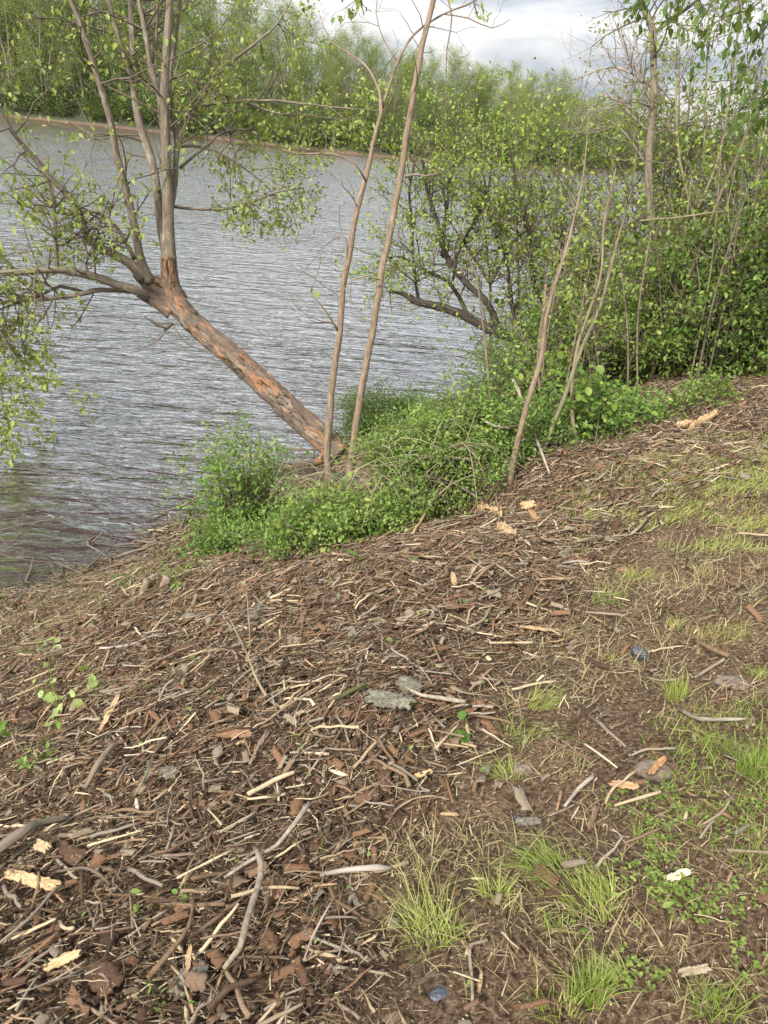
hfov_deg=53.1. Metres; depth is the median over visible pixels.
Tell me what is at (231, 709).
bark piece
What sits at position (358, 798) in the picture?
bark piece
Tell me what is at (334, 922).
bark piece
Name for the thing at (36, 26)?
leafy tree
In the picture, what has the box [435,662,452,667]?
bark piece
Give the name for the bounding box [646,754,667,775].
wood piece
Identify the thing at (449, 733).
twig
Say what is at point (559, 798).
stick
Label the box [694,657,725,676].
twig
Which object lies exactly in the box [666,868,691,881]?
wood piece
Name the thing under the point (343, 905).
twig
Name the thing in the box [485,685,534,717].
grass tuft
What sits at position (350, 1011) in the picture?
twig
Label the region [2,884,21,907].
twig
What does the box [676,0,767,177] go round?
overhanging branch
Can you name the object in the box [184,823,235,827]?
twig
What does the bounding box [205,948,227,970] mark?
bark piece
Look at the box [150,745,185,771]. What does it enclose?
twig
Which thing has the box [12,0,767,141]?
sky
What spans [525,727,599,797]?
grass tuft
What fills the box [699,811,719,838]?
twig
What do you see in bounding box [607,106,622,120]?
pale tree
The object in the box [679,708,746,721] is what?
stick
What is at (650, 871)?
clover patch
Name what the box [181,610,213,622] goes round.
bark slab
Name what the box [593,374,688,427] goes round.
shrub
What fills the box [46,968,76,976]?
twig
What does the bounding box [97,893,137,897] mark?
twig
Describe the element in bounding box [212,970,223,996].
wood chip
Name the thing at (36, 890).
twig
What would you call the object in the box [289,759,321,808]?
twig
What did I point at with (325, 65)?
pale tree
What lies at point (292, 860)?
twig
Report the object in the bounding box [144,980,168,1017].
weed
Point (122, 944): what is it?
twig
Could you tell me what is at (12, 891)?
twig
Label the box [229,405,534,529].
vine tangle
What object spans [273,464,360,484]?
fallen log
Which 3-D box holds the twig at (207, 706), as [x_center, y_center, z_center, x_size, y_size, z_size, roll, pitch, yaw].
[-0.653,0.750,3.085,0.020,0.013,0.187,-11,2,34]
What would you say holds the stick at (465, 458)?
on the ground at (644, 1009)
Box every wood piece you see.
[2,869,62,891]
[33,838,52,854]
[42,949,81,971]
[98,692,120,734]
[185,941,191,973]
[412,769,432,779]
[450,571,457,585]
[476,502,501,515]
[477,970,482,993]
[497,521,516,536]
[519,500,536,510]
[519,625,559,631]
[528,508,539,521]
[607,779,639,790]
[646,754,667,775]
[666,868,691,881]
[676,419,693,426]
[687,409,717,430]
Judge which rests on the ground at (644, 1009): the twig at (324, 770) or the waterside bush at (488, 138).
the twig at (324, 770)
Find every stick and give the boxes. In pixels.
[0,815,67,853]
[0,885,65,944]
[56,866,110,885]
[83,742,119,788]
[98,633,158,649]
[134,757,153,795]
[146,898,194,978]
[206,976,256,1010]
[222,846,263,969]
[224,801,310,878]
[229,618,278,707]
[244,579,250,652]
[247,770,294,796]
[262,685,320,723]
[303,898,333,960]
[320,864,390,876]
[334,682,366,701]
[387,455,469,467]
[388,762,418,781]
[394,795,449,810]
[405,686,465,703]
[412,441,459,534]
[412,476,478,497]
[458,404,517,428]
[465,607,490,628]
[468,938,487,1008]
[469,560,502,585]
[512,379,550,474]
[555,788,562,811]
[561,560,589,563]
[563,775,593,806]
[573,536,603,542]
[630,518,647,534]
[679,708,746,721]
[693,640,729,657]
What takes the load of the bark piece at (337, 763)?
on the ground at (644, 1009)
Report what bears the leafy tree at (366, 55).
on the bank
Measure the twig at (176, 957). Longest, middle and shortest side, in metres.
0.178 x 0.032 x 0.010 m
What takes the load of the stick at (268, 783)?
on the ground at (644, 1009)
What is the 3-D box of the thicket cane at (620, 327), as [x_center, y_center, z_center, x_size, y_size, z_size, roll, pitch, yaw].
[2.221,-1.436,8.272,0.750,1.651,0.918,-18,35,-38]
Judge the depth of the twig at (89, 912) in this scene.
2.11 m
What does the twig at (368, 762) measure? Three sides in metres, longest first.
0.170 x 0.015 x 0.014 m
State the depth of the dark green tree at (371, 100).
104.63 m
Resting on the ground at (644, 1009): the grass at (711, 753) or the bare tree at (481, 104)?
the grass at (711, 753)
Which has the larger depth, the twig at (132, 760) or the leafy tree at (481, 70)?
the leafy tree at (481, 70)
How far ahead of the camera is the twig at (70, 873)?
2.28 m
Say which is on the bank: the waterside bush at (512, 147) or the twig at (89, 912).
the waterside bush at (512, 147)
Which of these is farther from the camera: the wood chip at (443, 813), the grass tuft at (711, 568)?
the grass tuft at (711, 568)
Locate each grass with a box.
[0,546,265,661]
[324,776,767,1023]
[404,513,767,890]
[547,418,767,567]
[613,685,767,858]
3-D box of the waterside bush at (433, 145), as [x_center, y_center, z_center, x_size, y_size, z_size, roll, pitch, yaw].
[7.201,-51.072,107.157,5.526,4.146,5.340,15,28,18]
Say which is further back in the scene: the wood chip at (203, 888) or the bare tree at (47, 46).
the bare tree at (47, 46)
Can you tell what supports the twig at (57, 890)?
on the ground at (644, 1009)
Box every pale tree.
[0,0,43,107]
[0,0,68,110]
[2,2,73,99]
[41,0,111,100]
[67,0,124,96]
[85,0,154,96]
[141,0,212,106]
[148,1,210,76]
[158,0,223,109]
[187,0,253,95]
[200,0,286,97]
[201,15,276,128]
[220,0,292,104]
[255,16,289,115]
[256,4,305,111]
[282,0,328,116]
[311,41,346,125]
[331,33,369,95]
[358,48,382,115]
[362,31,389,90]
[371,44,398,98]
[386,57,410,107]
[387,53,424,126]
[394,45,448,131]
[422,51,462,131]
[432,39,471,143]
[438,67,468,124]
[458,69,489,126]
[468,57,503,122]
[484,62,531,128]
[503,88,531,138]
[508,77,531,131]
[512,67,558,136]
[519,76,541,114]
[539,79,554,120]
[544,65,582,137]
[568,97,587,130]
[578,100,609,147]
[606,100,632,138]
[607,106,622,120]
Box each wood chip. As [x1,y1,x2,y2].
[4,1007,27,1023]
[7,1001,22,1009]
[55,892,64,902]
[58,937,62,951]
[135,798,138,809]
[170,937,182,951]
[184,1002,187,1021]
[195,887,214,890]
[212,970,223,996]
[234,740,243,745]
[245,945,261,950]
[292,889,314,901]
[314,883,336,886]
[328,769,346,776]
[361,934,377,945]
[440,811,458,815]
[463,941,472,959]
[465,723,470,740]
[726,869,732,885]
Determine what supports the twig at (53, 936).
on the ground at (644, 1009)
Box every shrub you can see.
[149,401,323,556]
[158,488,271,559]
[204,486,354,566]
[254,462,438,558]
[315,372,447,459]
[315,387,558,517]
[329,408,486,522]
[398,375,499,434]
[399,241,639,371]
[417,261,633,403]
[436,361,581,465]
[443,377,620,471]
[451,325,549,411]
[474,137,766,363]
[498,334,657,446]
[513,247,695,396]
[530,365,663,438]
[542,146,767,379]
[580,159,763,376]
[586,109,767,299]
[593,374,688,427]
[604,184,767,378]
[641,355,751,416]
[681,152,767,251]
[719,262,767,378]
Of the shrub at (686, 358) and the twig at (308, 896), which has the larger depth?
the shrub at (686, 358)
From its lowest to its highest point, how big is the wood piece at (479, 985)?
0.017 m
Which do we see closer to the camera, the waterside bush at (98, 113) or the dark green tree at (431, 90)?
the waterside bush at (98, 113)
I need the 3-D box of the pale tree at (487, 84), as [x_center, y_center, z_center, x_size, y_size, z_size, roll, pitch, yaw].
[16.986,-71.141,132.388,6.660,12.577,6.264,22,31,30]
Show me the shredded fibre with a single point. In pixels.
(150, 801)
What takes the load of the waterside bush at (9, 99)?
on the bank
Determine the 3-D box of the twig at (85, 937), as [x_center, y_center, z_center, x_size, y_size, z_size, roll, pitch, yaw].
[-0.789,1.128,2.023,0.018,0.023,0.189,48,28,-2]
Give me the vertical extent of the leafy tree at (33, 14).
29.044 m
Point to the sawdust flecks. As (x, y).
(472, 768)
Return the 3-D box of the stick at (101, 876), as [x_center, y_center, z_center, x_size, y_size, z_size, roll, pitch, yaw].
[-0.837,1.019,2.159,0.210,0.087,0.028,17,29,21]
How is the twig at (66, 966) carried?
on the ground at (644, 1009)
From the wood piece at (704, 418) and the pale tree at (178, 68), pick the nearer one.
the wood piece at (704, 418)
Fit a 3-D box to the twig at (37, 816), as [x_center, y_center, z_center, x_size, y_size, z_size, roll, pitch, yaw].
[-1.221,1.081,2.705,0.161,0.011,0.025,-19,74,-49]
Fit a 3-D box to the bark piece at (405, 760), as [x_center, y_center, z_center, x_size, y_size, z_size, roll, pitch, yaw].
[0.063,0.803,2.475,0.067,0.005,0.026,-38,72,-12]
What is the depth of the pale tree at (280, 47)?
114.09 m
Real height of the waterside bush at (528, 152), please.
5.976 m
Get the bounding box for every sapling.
[282,0,509,486]
[290,0,488,478]
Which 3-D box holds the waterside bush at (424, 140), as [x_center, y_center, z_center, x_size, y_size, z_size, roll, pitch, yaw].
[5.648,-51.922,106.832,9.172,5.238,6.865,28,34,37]
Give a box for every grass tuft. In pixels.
[357,815,496,975]
[357,849,446,930]
[447,804,497,846]
[466,863,542,906]
[469,738,530,784]
[478,821,570,887]
[478,888,527,914]
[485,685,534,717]
[488,692,590,755]
[504,818,640,933]
[508,965,603,1023]
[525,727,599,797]
[527,681,594,711]
[529,606,614,638]
[533,899,580,937]
[542,935,632,1010]
[577,942,627,984]
[592,583,636,605]
[600,652,620,668]
[614,565,662,585]
[629,813,672,847]
[650,663,705,703]
[656,719,744,758]
[666,610,692,629]
[669,954,767,1023]
[683,560,716,579]
[696,615,753,645]
[710,728,767,794]
[710,835,767,877]
[738,659,767,681]
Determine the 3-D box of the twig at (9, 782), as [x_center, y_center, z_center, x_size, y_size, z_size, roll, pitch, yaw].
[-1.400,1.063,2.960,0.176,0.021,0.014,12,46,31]
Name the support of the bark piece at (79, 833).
on the ground at (644, 1009)
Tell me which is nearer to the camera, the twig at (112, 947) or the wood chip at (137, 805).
the twig at (112, 947)
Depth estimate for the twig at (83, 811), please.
2.58 m
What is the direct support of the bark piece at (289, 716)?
on the ground at (644, 1009)
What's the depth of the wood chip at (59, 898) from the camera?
2.18 m
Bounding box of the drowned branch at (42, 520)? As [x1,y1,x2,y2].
[0,439,133,585]
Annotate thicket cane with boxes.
[487,246,614,408]
[498,196,570,398]
[503,220,630,406]
[509,185,610,396]
[533,176,686,384]
[534,265,629,381]
[553,179,638,315]
[553,299,647,393]
[561,175,678,386]
[563,122,656,390]
[575,173,691,392]
[599,248,655,381]
[599,265,670,373]
[601,155,728,386]
[612,111,698,373]
[615,177,699,329]
[632,192,703,364]
[646,131,727,311]
[649,123,762,375]
[670,106,767,362]
[671,164,767,385]
[683,99,767,376]
[689,176,764,375]
[700,124,767,375]
[707,213,767,312]
[713,112,767,367]
[715,169,744,266]
[720,65,764,246]
[728,174,767,376]
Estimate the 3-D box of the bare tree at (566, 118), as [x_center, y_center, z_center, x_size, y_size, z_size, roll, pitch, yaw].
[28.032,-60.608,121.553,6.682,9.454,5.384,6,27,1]
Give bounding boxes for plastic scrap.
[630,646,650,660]
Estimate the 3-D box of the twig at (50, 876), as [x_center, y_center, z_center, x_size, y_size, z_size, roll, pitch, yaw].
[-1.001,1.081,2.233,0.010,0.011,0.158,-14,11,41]
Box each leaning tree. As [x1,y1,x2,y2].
[0,0,432,471]
[323,54,582,376]
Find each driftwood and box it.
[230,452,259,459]
[276,447,323,450]
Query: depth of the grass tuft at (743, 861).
1.95 m
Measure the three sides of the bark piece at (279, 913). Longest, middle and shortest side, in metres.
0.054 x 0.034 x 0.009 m
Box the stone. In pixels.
[428,985,447,1001]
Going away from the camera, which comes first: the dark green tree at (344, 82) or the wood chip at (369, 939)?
the wood chip at (369, 939)
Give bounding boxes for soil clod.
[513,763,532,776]
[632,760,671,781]
[713,674,749,689]
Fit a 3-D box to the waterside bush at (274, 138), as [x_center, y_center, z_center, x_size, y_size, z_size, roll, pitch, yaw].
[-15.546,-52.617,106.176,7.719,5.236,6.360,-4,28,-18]
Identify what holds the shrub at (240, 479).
on the ground at (644, 1009)
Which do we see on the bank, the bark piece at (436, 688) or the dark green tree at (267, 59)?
the dark green tree at (267, 59)
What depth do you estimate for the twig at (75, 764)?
2.93 m
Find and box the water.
[0,116,762,591]
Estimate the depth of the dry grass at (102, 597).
5.69 m
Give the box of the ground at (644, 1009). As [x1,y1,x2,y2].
[0,359,767,1023]
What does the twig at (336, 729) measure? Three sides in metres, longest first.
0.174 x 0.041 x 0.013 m
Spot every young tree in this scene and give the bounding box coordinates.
[401,125,600,394]
[433,57,615,370]
[460,71,664,356]
[491,85,715,351]
[497,106,658,286]
[533,58,741,281]
[576,8,766,212]
[627,103,767,244]
[643,62,767,260]
[653,37,767,224]
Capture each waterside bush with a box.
[0,60,31,106]
[0,64,48,111]
[4,66,77,113]
[10,72,48,111]
[21,85,80,115]
[24,79,89,118]
[52,83,96,115]
[66,82,113,120]
[88,87,126,119]
[91,93,130,121]
[118,98,140,119]
[125,91,158,121]
[133,90,157,126]
[139,89,183,129]
[146,82,219,135]
[175,97,227,137]
[199,86,274,137]
[204,99,239,131]
[211,82,246,135]
[221,112,267,139]
[239,104,296,138]
[244,112,290,141]
[270,110,301,142]
[272,107,317,145]
[284,84,356,146]
[299,94,388,147]
[309,115,336,146]
[324,107,398,152]
[336,104,389,147]
[365,117,394,153]
[378,116,426,152]
[387,128,412,152]
[411,117,437,154]
[415,105,507,158]
[416,135,447,155]
[419,115,471,163]
[441,117,500,159]
[465,115,513,162]
[477,109,550,163]
[478,119,515,163]
[500,116,553,164]
[519,119,571,165]
[519,125,550,160]
[549,136,582,162]
[557,130,594,166]
[567,136,606,165]
[572,130,616,162]
[573,139,605,166]
[582,130,629,164]
[586,121,636,165]
[589,147,625,170]
[592,120,639,152]
[618,132,637,164]
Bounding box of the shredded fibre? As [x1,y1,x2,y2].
[0,363,767,1023]
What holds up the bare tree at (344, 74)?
on the bank
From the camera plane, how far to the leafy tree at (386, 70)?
114.10 m
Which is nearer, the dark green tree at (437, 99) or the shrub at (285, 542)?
the shrub at (285, 542)
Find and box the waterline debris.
[0,391,475,617]
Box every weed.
[0,719,10,742]
[10,717,61,770]
[22,637,60,657]
[22,655,115,721]
[70,664,98,710]
[109,567,135,587]
[130,888,158,921]
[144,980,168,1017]
[159,557,201,591]
[171,884,190,902]
[346,548,361,564]
[447,710,473,742]
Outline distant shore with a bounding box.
[667,146,751,165]
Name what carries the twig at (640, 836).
on the ground at (644, 1009)
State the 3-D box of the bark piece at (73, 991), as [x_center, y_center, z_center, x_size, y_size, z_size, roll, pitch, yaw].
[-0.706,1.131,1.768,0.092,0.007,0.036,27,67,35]
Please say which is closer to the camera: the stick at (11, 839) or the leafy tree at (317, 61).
the stick at (11, 839)
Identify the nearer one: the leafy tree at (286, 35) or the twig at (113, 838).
the twig at (113, 838)
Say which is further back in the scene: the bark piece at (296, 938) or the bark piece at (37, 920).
the bark piece at (37, 920)
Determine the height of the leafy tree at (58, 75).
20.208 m
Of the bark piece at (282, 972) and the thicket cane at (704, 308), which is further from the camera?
the thicket cane at (704, 308)
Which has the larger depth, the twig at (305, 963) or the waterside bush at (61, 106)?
the waterside bush at (61, 106)
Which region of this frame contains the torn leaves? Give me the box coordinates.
[0,372,760,1011]
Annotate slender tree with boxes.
[597,0,767,296]
[657,89,767,286]
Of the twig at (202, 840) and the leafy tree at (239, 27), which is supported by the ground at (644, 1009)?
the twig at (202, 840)
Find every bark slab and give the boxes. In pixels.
[33,919,68,954]
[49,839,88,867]
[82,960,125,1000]
[142,765,182,781]
[167,960,209,1001]
[170,641,201,652]
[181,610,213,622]
[213,727,252,739]
[247,603,267,620]
[255,926,277,952]
[267,876,285,899]
[364,689,416,711]
[373,616,385,626]
[378,759,391,795]
[395,675,426,696]
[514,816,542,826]
[532,862,560,887]
[543,885,564,901]
[593,660,610,668]
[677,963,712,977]
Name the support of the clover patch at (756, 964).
on the ground at (644, 1009)
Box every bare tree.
[31,1,64,81]
[59,0,128,95]
[136,0,202,103]
[138,1,180,98]
[183,0,236,98]
[313,24,353,88]
[318,23,361,118]
[338,44,374,118]
[339,54,375,126]
[370,66,407,128]
[467,68,492,124]
[488,68,523,128]
[536,73,562,129]
[540,0,758,321]
[548,100,583,140]
[569,92,597,136]
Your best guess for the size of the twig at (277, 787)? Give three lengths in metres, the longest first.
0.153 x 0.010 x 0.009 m
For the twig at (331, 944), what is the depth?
1.84 m
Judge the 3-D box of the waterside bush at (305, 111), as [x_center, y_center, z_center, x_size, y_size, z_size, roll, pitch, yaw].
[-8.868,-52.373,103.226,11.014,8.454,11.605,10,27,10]
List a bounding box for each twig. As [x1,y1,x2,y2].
[0,824,23,827]
[0,905,35,936]
[0,908,44,935]
[0,933,41,964]
[0,975,41,992]
[0,982,24,1007]
[1,931,58,980]
[2,863,36,899]
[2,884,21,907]
[2,937,65,982]
[4,776,27,801]
[5,778,31,794]
[8,917,55,941]
[8,937,23,968]
[10,1014,50,1023]
[12,933,65,958]
[13,865,63,904]
[14,988,85,1023]
[16,805,56,829]
[17,829,35,841]
[18,968,84,993]
[19,920,84,949]
[26,876,79,900]
[26,943,88,986]
[29,819,69,852]
[30,872,39,920]
[32,993,99,1003]
[44,958,102,986]
[45,1006,72,1009]
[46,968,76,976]
[48,917,74,930]
[48,958,83,978]
[49,847,113,870]
[52,1012,62,1023]
[55,858,90,883]
[58,803,103,825]
[60,751,75,776]
[63,753,113,768]
[68,925,135,935]
[69,805,120,832]
[69,919,85,967]
[70,961,109,983]
[72,918,99,950]
[74,898,128,944]
[79,871,84,924]
[83,1002,117,1023]
[84,901,92,918]
[84,942,151,974]
[86,832,113,852]
[87,827,143,845]
[88,884,116,891]
[90,822,137,838]
[90,904,98,931]
[91,942,133,952]
[93,887,103,918]
[95,914,150,929]
[96,813,152,818]
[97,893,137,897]
[99,767,136,774]
[102,920,123,960]
[106,816,153,818]
[110,869,117,896]
[112,808,160,813]
[118,751,145,770]
[120,935,125,958]
[124,736,166,747]
[126,866,163,887]
[126,1004,181,1017]
[128,892,133,929]
[134,1002,177,1021]
[138,734,172,766]
[142,745,154,752]
[145,819,184,826]
[145,894,216,902]
[147,696,173,710]
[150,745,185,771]
[151,907,190,926]
[152,753,185,764]
[154,834,206,854]
[156,939,226,962]
[168,794,204,831]
[169,817,199,846]
[170,933,215,943]
[170,965,194,1012]
[171,901,225,906]
[172,952,179,995]
[176,849,232,888]
[180,888,225,893]
[182,853,208,883]
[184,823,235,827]
[185,989,192,1022]
[186,985,219,1023]
[188,781,193,817]
[189,778,209,823]
[190,711,200,733]
[190,895,245,938]
[191,871,244,879]
[192,903,239,959]
[193,819,244,845]
[193,923,252,945]
[200,930,257,947]
[201,746,212,750]
[202,788,232,793]
[204,690,237,708]
[205,945,257,984]
[205,980,236,1005]
[206,814,228,855]
[206,985,215,1023]
[208,796,251,832]
[209,985,245,1023]
[218,867,250,875]
[220,936,248,1001]
[222,969,251,1018]
[225,821,282,842]
[227,954,284,958]
[228,911,266,924]
[229,850,254,870]
[231,885,299,897]
[232,945,241,977]
[234,770,256,796]
[244,954,259,966]
[247,680,251,698]
[247,988,304,1002]
[256,991,285,1023]
[258,953,265,970]
[258,1002,303,1023]
[259,724,278,755]
[263,877,289,926]
[264,841,301,870]
[265,865,297,904]
[267,836,296,863]
[271,738,293,785]
[271,852,317,866]
[271,891,313,925]
[276,782,279,801]
[276,812,312,837]
[280,870,321,900]
[283,697,314,705]
[283,940,342,962]
[284,867,342,873]
[285,788,289,818]
[285,830,321,861]
[287,677,321,682]
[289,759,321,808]
[289,833,305,856]
[290,751,329,755]
[291,936,318,990]
[292,939,363,962]
[298,749,325,788]
[298,875,331,905]
[303,853,346,885]
[304,985,335,1023]
[305,933,352,953]
[305,955,366,970]
[309,838,345,862]
[310,724,359,730]
[310,860,327,913]
[318,913,350,930]
[321,761,325,784]
[321,831,350,866]
[324,777,334,808]
[324,996,359,1019]
[325,965,373,1004]
[328,886,374,923]
[330,713,351,746]
[330,965,388,974]
[335,698,362,730]
[335,782,378,801]
[336,715,350,748]
[336,784,380,799]
[337,883,342,931]
[343,884,357,919]
[347,921,360,967]
[350,732,386,770]
[353,860,408,877]
[366,743,386,764]
[367,662,395,684]
[370,758,410,787]
[372,776,428,791]
[372,891,445,893]
[374,734,395,763]
[376,776,406,796]
[385,819,408,855]
[395,711,431,740]
[418,783,430,792]
[420,711,433,737]
[425,729,464,737]
[425,920,432,946]
[429,704,471,719]
[429,737,437,759]
[430,638,440,661]
[434,723,459,749]
[441,688,488,695]
[445,775,453,803]
[446,703,493,709]
[447,775,478,779]
[456,747,501,765]
[459,741,476,747]
[466,818,484,839]
[471,714,514,724]
[509,691,547,707]
[511,680,556,689]
[514,934,564,989]
[537,723,560,736]
[554,864,584,907]
[565,957,569,1010]
[573,956,600,990]
[574,825,586,848]
[594,718,626,747]
[605,769,637,803]
[614,790,661,806]
[623,826,662,844]
[631,747,676,755]
[640,808,672,826]
[674,781,725,803]
[680,795,725,799]
[681,737,699,757]
[686,791,732,819]
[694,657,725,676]
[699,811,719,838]
[702,795,734,824]
[714,702,767,707]
[726,848,767,853]
[727,791,767,802]
[731,814,767,816]
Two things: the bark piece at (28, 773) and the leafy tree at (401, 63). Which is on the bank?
the leafy tree at (401, 63)
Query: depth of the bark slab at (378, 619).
3.49 m
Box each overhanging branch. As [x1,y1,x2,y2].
[331,0,371,27]
[461,0,491,22]
[612,0,685,36]
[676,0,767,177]
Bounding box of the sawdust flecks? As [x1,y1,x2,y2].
[0,452,767,1023]
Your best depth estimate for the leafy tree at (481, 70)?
120.67 m
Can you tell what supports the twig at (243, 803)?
on the ground at (644, 1009)
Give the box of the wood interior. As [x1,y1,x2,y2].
[2,45,577,141]
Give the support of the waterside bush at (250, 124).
on the bank
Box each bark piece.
[0,832,11,837]
[2,975,31,985]
[9,842,27,848]
[11,770,30,782]
[17,856,26,871]
[32,906,42,925]
[34,1011,51,1023]
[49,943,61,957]
[55,1006,71,1023]
[58,833,68,837]
[65,983,90,1022]
[67,827,94,839]
[80,799,85,814]
[86,852,107,872]
[88,751,100,765]
[102,800,123,812]
[107,864,129,874]
[120,848,136,855]
[121,965,136,974]
[135,1006,147,1023]
[143,777,157,790]
[147,709,160,724]
[151,896,171,906]
[160,910,190,925]
[163,698,182,708]
[170,667,186,680]
[172,751,186,764]
[172,899,196,914]
[175,663,187,679]
[183,971,207,992]
[193,703,205,710]
[204,784,226,792]
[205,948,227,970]
[212,744,222,758]
[212,757,219,770]
[220,706,241,713]
[220,885,236,895]
[223,847,245,853]
[227,705,239,715]
[227,875,249,888]
[234,862,256,871]
[246,681,256,692]
[246,856,268,878]
[251,796,269,801]
[261,889,269,902]
[267,909,286,917]
[269,962,295,982]
[270,745,282,764]
[282,758,295,773]
[283,713,299,725]
[283,862,310,870]
[286,634,304,644]
[289,797,304,815]
[290,927,317,950]
[292,675,308,677]
[295,964,311,994]
[297,611,306,625]
[322,918,338,928]
[323,818,331,833]
[323,954,342,973]
[328,754,344,770]
[335,777,348,784]
[344,851,358,857]
[352,827,371,836]
[354,788,381,806]
[363,882,378,901]
[367,749,378,769]
[367,830,383,837]
[386,743,398,758]
[397,754,412,765]
[407,727,427,737]
[430,807,439,819]
[432,685,441,690]
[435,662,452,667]
[439,736,459,749]
[443,594,462,603]
[446,599,462,610]
[449,685,463,693]
[462,998,479,1009]
[463,699,485,712]
[464,564,480,570]
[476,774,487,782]
[480,719,499,734]
[507,629,522,633]
[510,784,533,812]
[513,705,527,717]
[513,997,549,1010]
[547,623,566,627]
[552,610,570,615]
[562,857,588,867]
[564,596,573,607]
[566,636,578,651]
[587,804,600,830]
[614,563,630,571]
[730,823,750,834]
[745,603,762,622]
[752,891,767,902]
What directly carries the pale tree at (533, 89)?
on the bank
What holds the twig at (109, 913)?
on the ground at (644, 1009)
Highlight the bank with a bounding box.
[0,82,643,172]
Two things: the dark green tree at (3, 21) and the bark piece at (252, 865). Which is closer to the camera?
the bark piece at (252, 865)
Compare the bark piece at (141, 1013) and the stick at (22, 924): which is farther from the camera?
the stick at (22, 924)
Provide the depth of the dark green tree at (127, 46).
112.42 m
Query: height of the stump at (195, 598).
0.203 m
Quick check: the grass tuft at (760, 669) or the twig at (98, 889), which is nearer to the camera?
the twig at (98, 889)
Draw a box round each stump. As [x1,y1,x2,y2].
[139,578,150,593]
[159,575,170,590]
[190,593,197,608]
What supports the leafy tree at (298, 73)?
on the bank
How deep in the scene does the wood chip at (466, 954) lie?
1.78 m
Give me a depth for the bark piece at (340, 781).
2.48 m
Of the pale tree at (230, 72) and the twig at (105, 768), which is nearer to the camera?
the twig at (105, 768)
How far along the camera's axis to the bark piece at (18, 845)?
2.43 m
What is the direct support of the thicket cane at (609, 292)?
on the ground at (644, 1009)
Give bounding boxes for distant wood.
[540,107,767,157]
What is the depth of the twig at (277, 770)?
2.67 m
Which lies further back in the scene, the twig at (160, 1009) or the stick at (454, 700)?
the stick at (454, 700)
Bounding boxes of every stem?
[464,248,490,399]
[491,29,656,485]
[535,284,546,369]
[540,117,683,457]
[548,92,642,446]
[578,284,596,371]
[639,209,759,221]
[648,54,767,381]
[648,123,725,377]
[668,199,759,374]
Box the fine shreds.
[0,446,767,1023]
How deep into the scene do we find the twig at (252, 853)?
2.22 m
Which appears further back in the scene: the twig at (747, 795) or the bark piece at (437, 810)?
the bark piece at (437, 810)
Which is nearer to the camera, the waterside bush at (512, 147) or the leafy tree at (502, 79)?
the waterside bush at (512, 147)
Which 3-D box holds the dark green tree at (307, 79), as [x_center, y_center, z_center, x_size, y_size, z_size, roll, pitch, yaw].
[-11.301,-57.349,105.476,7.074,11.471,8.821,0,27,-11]
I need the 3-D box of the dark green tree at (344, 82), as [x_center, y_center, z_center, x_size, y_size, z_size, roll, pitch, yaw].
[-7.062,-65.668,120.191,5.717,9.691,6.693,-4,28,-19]
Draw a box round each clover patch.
[570,918,670,994]
[572,812,680,900]
[574,868,707,977]
[600,773,767,926]
[610,852,745,952]
[671,881,767,999]
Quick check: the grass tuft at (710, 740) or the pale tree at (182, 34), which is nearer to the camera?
the grass tuft at (710, 740)
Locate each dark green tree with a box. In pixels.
[0,0,47,89]
[0,1,31,100]
[40,0,117,114]
[84,0,147,119]
[86,1,151,97]
[100,0,160,125]
[172,0,232,116]
[228,50,265,127]
[248,44,290,130]
[279,49,323,118]
[306,29,339,120]
[316,55,354,120]
[324,67,353,109]
[345,69,373,125]
[349,60,370,111]
[354,77,386,131]
[371,85,400,147]
[375,64,412,125]
[394,80,432,147]
[399,71,429,139]
[419,69,438,118]
[419,88,449,142]
[431,79,447,122]
[440,80,473,144]
[466,80,493,141]
[468,64,494,123]
[479,101,509,159]
[484,102,506,131]
[540,99,562,146]
[562,118,584,145]
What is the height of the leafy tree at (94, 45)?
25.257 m
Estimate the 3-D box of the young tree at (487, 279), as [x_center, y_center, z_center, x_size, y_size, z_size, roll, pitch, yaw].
[1.421,-3.535,10.810,2.325,3.790,2.190,-7,29,-23]
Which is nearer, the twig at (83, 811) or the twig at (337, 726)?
the twig at (83, 811)
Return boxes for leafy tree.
[1,1,57,95]
[2,0,56,90]
[5,0,92,97]
[27,0,94,110]
[66,4,111,101]
[86,1,116,91]
[102,1,175,99]
[119,1,209,96]
[140,1,195,87]
[177,0,235,74]
[220,8,265,99]
[251,0,318,129]
[262,0,313,108]
[280,46,324,120]
[283,6,324,94]
[301,28,341,102]
[307,24,358,120]
[318,58,358,139]
[329,14,370,104]
[355,30,386,123]
[360,39,406,120]
[388,47,409,115]
[402,41,445,119]
[437,52,489,135]
[458,55,494,133]
[458,56,488,108]
[476,62,506,124]
[496,55,526,119]
[514,71,545,121]
[539,79,563,117]
[540,85,571,138]
[549,99,573,149]
[554,81,571,139]
[567,91,583,130]
[570,85,587,123]
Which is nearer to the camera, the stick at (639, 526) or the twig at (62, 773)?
the twig at (62, 773)
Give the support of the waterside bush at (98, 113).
on the bank
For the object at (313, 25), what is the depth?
110.92 m
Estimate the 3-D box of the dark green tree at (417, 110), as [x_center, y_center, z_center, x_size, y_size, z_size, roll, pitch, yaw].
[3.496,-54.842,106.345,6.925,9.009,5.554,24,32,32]
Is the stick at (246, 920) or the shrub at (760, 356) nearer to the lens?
the stick at (246, 920)

